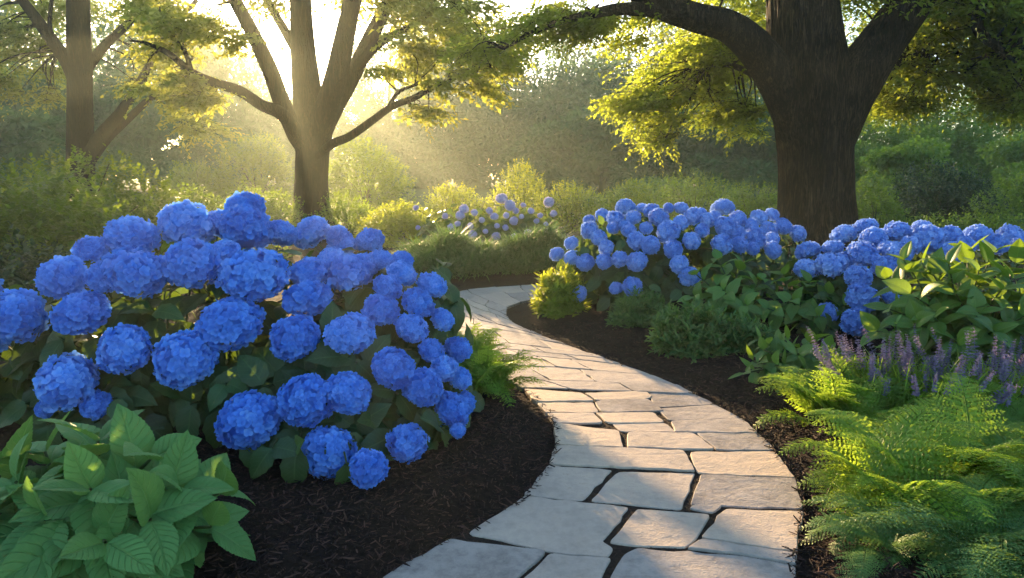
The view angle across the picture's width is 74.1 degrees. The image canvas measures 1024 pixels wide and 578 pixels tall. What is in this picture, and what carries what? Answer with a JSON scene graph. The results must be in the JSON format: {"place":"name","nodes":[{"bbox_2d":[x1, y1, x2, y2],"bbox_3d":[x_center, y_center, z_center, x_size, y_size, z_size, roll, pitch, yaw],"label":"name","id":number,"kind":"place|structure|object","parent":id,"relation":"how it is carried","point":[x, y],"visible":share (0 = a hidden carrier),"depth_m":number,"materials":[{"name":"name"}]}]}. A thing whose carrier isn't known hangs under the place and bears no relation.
{"place":"outdoors","nodes":[
{"label":"outdoors","id":0,"kind":"place"},
{"bbox_2d":[7,0,1012,179],"label":"sky","id":1,"kind":"structure","parent":0,"point":[324,30],"materials":[{"name":"white"}]},
{"bbox_2d":[0,180,1023,577],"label":"ground","id":2,"kind":"structure","parent":0,"point":[286,564],"depth_m":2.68,"materials":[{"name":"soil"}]},
{"bbox_2d":[0,221,115,347],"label":"leafy shrub","id":3,"kind":"object","parent":2,"relation":"on","point":[18,275],"visible":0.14,"depth_m":4.64,"materials":[{"name":"green plant"}]},
{"bbox_2d":[0,157,130,297],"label":"leafy shrub","id":4,"kind":"object","parent":2,"relation":"on","point":[58,219],"visible":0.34,"depth_m":5.57,"materials":[{"name":"green plant"}]},
{"bbox_2d":[0,143,201,283],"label":"leafy shrub","id":5,"kind":"object","parent":2,"relation":"on","point":[138,211],"visible":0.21,"depth_m":7.08,"materials":[{"name":"green plant"}]},
{"bbox_2d":[0,0,244,217],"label":"maple tree","id":6,"kind":"object","parent":2,"relation":"on","point":[77,58],"visible":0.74,"depth_m":14.90,"materials":[{"name":"green plant"}]},
{"bbox_2d":[0,403,255,577],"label":"broadleaf plant","id":7,"kind":"object","parent":2,"relation":"on","point":[132,498],"visible":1,"depth_m":1.77,"materials":[{"name":"green plant"}]},
{"bbox_2d":[155,159,238,205],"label":"leafy shrub","id":8,"kind":"object","parent":2,"relation":"on","point":[205,178],"visible":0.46,"depth_m":23.35,"materials":[{"name":"green plant"}]},
{"bbox_2d":[121,179,294,257],"bbox_3d":[-4.019,-0.810,8.685,2.532,1.178,2.417,0,10,0],"label":"leafy shrub","id":9,"kind":"object","parent":2,"relation":"on","point":[201,198],"visible":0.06,"depth_m":8.32,"materials":[{"name":"green plant"}]},
{"bbox_2d":[0,190,484,489],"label":"hydrangea bush","id":10,"kind":"object","parent":2,"relation":"on","point":[365,381],"visible":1,"depth_m":2.79,"materials":[{"name":"blue plant"}]},
{"bbox_2d":[212,129,294,203],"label":"leafy shrub","id":11,"kind":"object","parent":2,"relation":"on","point":[250,160],"visible":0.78,"depth_m":24.20,"materials":[{"name":"green plant"}]},
{"bbox_2d":[0,0,513,201],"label":"woods","id":12,"kind":"object","parent":2,"relation":"on","point":[40,132],"visible":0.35,"depth_m":45.25,"materials":[{"name":"green plant"}]},
{"bbox_2d":[211,181,311,226],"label":"leafy shrub","id":13,"kind":"object","parent":2,"relation":"on","point":[275,213],"visible":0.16,"depth_m":11.49,"materials":[{"name":"green plant"}]},
{"bbox_2d":[100,0,547,225],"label":"maple tree","id":14,"kind":"object","parent":2,"relation":"on","point":[309,118],"visible":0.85,"depth_m":11.33,"materials":[{"name":"green plant"}]},
{"bbox_2d":[311,188,382,236],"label":"leafy shrub","id":15,"kind":"object","parent":2,"relation":"on","point":[332,211],"visible":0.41,"depth_m":12.09,"materials":[{"name":"green plant"}]},
{"bbox_2d":[328,134,419,209],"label":"leafy shrub","id":16,"kind":"object","parent":2,"relation":"on","point":[381,188],"visible":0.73,"depth_m":21.28,"materials":[{"name":"green plant"}]},
{"bbox_2d":[352,198,435,247],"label":"leafy shrub","id":17,"kind":"object","parent":2,"relation":"on","point":[392,228],"visible":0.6,"depth_m":10.59,"materials":[{"name":"green plant"}]},
{"bbox_2d":[388,221,509,280],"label":"grass clump","id":18,"kind":"object","parent":2,"relation":"on","point":[449,245],"visible":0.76,"depth_m":7.56,"materials":[{"name":"green plant"}]},
{"bbox_2d":[410,180,494,225],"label":"leafy shrub","id":19,"kind":"object","parent":2,"relation":"on","point":[452,195],"visible":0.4,"depth_m":13.52,"materials":[{"name":"green plant"}]},
{"bbox_2d":[446,321,511,353],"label":"fern","id":20,"kind":"object","parent":2,"relation":"on","point":[481,337],"visible":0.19,"depth_m":4.01,"materials":[{"name":"green plant"}]},
{"bbox_2d":[413,193,560,242],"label":"hydrangea bush","id":21,"kind":"object","parent":2,"relation":"on","point":[494,224],"visible":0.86,"depth_m":9.68,"materials":[{"name":"blue plant"}]},
{"bbox_2d":[459,336,546,405],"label":"fern","id":22,"kind":"object","parent":2,"relation":"on","point":[489,370],"visible":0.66,"depth_m":3.47,"materials":[{"name":"green plant"}]},
{"bbox_2d":[457,234,552,276],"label":"grass clump","id":23,"kind":"object","parent":2,"relation":"on","point":[512,267],"visible":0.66,"depth_m":7.73,"materials":[{"name":"green plant"}]},
{"bbox_2d":[480,158,555,218],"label":"leafy shrub","id":24,"kind":"object","parent":2,"relation":"on","point":[520,185],"visible":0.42,"depth_m":13.66,"materials":[{"name":"green plant"}]},
{"bbox_2d":[486,218,580,272],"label":"grass clump","id":25,"kind":"object","parent":2,"relation":"on","point":[528,244],"visible":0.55,"depth_m":8.06,"materials":[{"name":"green plant"}]},
{"bbox_2d":[528,260,591,319],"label":"golden shrub","id":26,"kind":"object","parent":2,"relation":"on","point":[555,298],"visible":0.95,"depth_m":5.46,"materials":[{"name":"plant"}]},
{"bbox_2d":[530,180,610,231],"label":"leafy shrub","id":27,"kind":"object","parent":2,"relation":"on","point":[575,208],"visible":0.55,"depth_m":13.12,"materials":[{"name":"green plant"}]},
{"bbox_2d":[580,177,677,219],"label":"leafy shrub","id":28,"kind":"object","parent":2,"relation":"on","point":[612,202],"visible":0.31,"depth_m":14.21,"materials":[{"name":"green plant"}]},
{"bbox_2d":[604,285,672,328],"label":"feathery perennial","id":29,"kind":"object","parent":2,"relation":"on","point":[629,312],"visible":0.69,"depth_m":5.00,"materials":[{"name":"green plant"}]},
{"bbox_2d":[606,173,702,206],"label":"leafy shrub","id":30,"kind":"object","parent":2,"relation":"on","point":[656,181],"visible":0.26,"depth_m":20.43,"materials":[{"name":"green plant"}]},
{"bbox_2d":[549,198,813,311],"bbox_3d":[1.682,-0.333,6.198,2.841,0.991,1.762,-5,11,-26],"label":"hydrangea bush","id":31,"kind":"object","parent":2,"relation":"on","point":[664,254],"visible":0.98,"depth_m":5.54,"materials":[{"name":"blue plant"}]},
{"bbox_2d":[645,295,745,362],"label":"feathery perennial","id":32,"kind":"object","parent":2,"relation":"on","point":[684,331],"visible":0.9,"depth_m":4.30,"materials":[{"name":"green plant"}]},
{"bbox_2d":[372,0,1022,196],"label":"woods","id":33,"kind":"object","parent":2,"relation":"on","point":[551,133],"visible":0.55,"depth_m":41.30,"materials":[{"name":"green plant"}]},
{"bbox_2d":[645,168,751,215],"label":"leafy shrub","id":34,"kind":"object","parent":2,"relation":"on","point":[698,194],"visible":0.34,"depth_m":15.20,"materials":[{"name":"green plant"}]},
{"bbox_2d":[433,0,1023,257],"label":"oak tree","id":35,"kind":"object","parent":2,"relation":"on","point":[818,81],"visible":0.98,"depth_m":8.85,"materials":[{"name":"green plant"}]},
{"bbox_2d":[677,249,786,319],"bbox_3d":[1.618,0.026,4.990,0.663,0.611,0.746,9,13,42],"label":"broadleaf plant","id":36,"kind":"object","parent":2,"relation":"on","point":[745,302],"visible":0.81,"depth_m":4.92,"materials":[{"name":"green plant"}]},
{"bbox_2d":[709,176,777,225],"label":"leafy shrub","id":37,"kind":"object","parent":2,"relation":"on","point":[764,205],"visible":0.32,"depth_m":12.69,"materials":[{"name":"green plant"}]},
{"bbox_2d":[720,311,775,354],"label":"feathery perennial","id":38,"kind":"object","parent":2,"relation":"on","point":[746,326],"visible":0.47,"depth_m":4.25,"materials":[{"name":"green plant"}]},
{"bbox_2d":[728,322,852,391],"bbox_3d":[1.576,0.397,3.724,0.679,0.355,0.479,-8,13,-39],"label":"broadleaf plant","id":39,"kind":"object","parent":2,"relation":"on","point":[802,356],"visible":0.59,"depth_m":3.71,"materials":[{"name":"green plant"}]},
{"bbox_2d":[751,264,850,334],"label":"broadleaf plant","id":40,"kind":"object","parent":2,"relation":"on","point":[811,310],"visible":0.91,"depth_m":4.70,"materials":[{"name":"green plant"}]},
{"bbox_2d":[752,343,975,454],"bbox_3d":[1.512,0.516,3.025,0.847,0.438,0.906,0,10,0],"label":"fern","id":41,"kind":"object","parent":2,"relation":"on","point":[852,397],"visible":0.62,"depth_m":3.03,"materials":[{"name":"green plant"}]},
{"bbox_2d":[777,398,997,547],"bbox_3d":[1.369,0.658,2.461,0.716,0.513,0.941,5,11,29],"label":"fern","id":42,"kind":"object","parent":2,"relation":"on","point":[903,467],"visible":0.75,"depth_m":2.37,"materials":[{"name":"green plant"}]},
{"bbox_2d":[855,168,923,240],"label":"leafy shrub","id":43,"kind":"object","parent":2,"relation":"on","point":[893,209],"visible":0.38,"depth_m":11.13,"materials":[{"name":"green plant"}]},
{"bbox_2d":[791,326,1000,409],"bbox_3d":[1.767,0.395,3.206,0.925,0.386,0.658,2,10,14],"label":"lavender plant","id":44,"kind":"object","parent":2,"relation":"on","point":[872,371],"visible":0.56,"depth_m":3.15,"materials":[{"name":"purple plant"}]},
{"bbox_2d":[874,314,921,370],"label":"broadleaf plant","id":45,"kind":"object","parent":2,"relation":"on","point":[890,334],"visible":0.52,"depth_m":3.69,"materials":[{"name":"green plant"}]},
{"bbox_2d":[781,218,1023,337],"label":"hydrangea bush","id":46,"kind":"object","parent":2,"relation":"on","point":[861,258],"visible":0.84,"depth_m":4.83,"materials":[{"name":"blue plant"}]},
{"bbox_2d":[799,490,1023,577],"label":"fern","id":47,"kind":"object","parent":2,"relation":"on","point":[871,534],"visible":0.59,"depth_m":2.05,"materials":[{"name":"green leaf"}]},
{"bbox_2d":[800,469,1023,577],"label":"fern","id":48,"kind":"object","parent":2,"relation":"on","point":[1004,550],"visible":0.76,"depth_m":2.05,"materials":[{"name":"green leaf"}]},
{"bbox_2d":[809,371,1023,542],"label":"fern","id":49,"kind":"object","parent":2,"relation":"on","point":[1001,450],"visible":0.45,"depth_m":2.49,"materials":[{"name":"green plant"}]},
{"bbox_2d":[812,324,1023,425],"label":"lavender plant","id":50,"kind":"object","parent":2,"relation":"on","point":[916,389],"visible":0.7,"depth_m":3.05,"materials":[{"name":"purple plant"}]},
{"bbox_2d":[854,88,1023,212],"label":"woods","id":51,"kind":"object","parent":2,"relation":"on","point":[966,144],"visible":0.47,"depth_m":21.41,"materials":[{"name":"green plant"}]},
{"bbox_2d":[859,234,1023,368],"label":"broadleaf plant","id":52,"kind":"object","parent":2,"relation":"on","point":[948,310],"visible":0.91,"depth_m":3.81,"materials":[{"name":"green plant"}]},
{"bbox_2d":[878,156,1020,228],"bbox_3d":[7.984,-1.636,12.438,2.546,1.599,2.090,0,10,0],"label":"leafy shrub","id":53,"kind":"object","parent":2,"relation":"on","point":[946,200],"visible":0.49,"depth_m":12.10,"materials":[{"name":"green plant"}]},
{"bbox_2d":[906,210,1023,255],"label":"leafy shrub","id":54,"kind":"object","parent":2,"relation":"on","point":[963,224],"visible":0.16,"depth_m":9.49,"materials":[{"name":"green plant"}]},
{"bbox_2d":[912,327,1023,421],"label":"lavender plant","id":55,"kind":"object","parent":2,"relation":"on","point":[1004,369],"visible":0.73,"depth_m":3.10,"materials":[{"name":"purple plant"}]},
{"bbox_2d":[915,379,1023,437],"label":"fern","id":56,"kind":"object","parent":2,"relation":"on","point":[1014,416],"visible":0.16,"depth_m":2.86,"materials":[{"name":"green plant"}]},
{"bbox_2d":[960,167,1023,228],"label":"leafy shrub","id":57,"kind":"object","parent":2,"relation":"on","point":[1018,200],"visible":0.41,"depth_m":10.61,"materials":[{"name":"green plant"}]},
{"bbox_2d":[383,284,803,577],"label":"path","id":58,"kind":"structure","parent":0,"point":[559,519],"depth_m":2.54,"materials":[{"name":"stone"}]}
]}

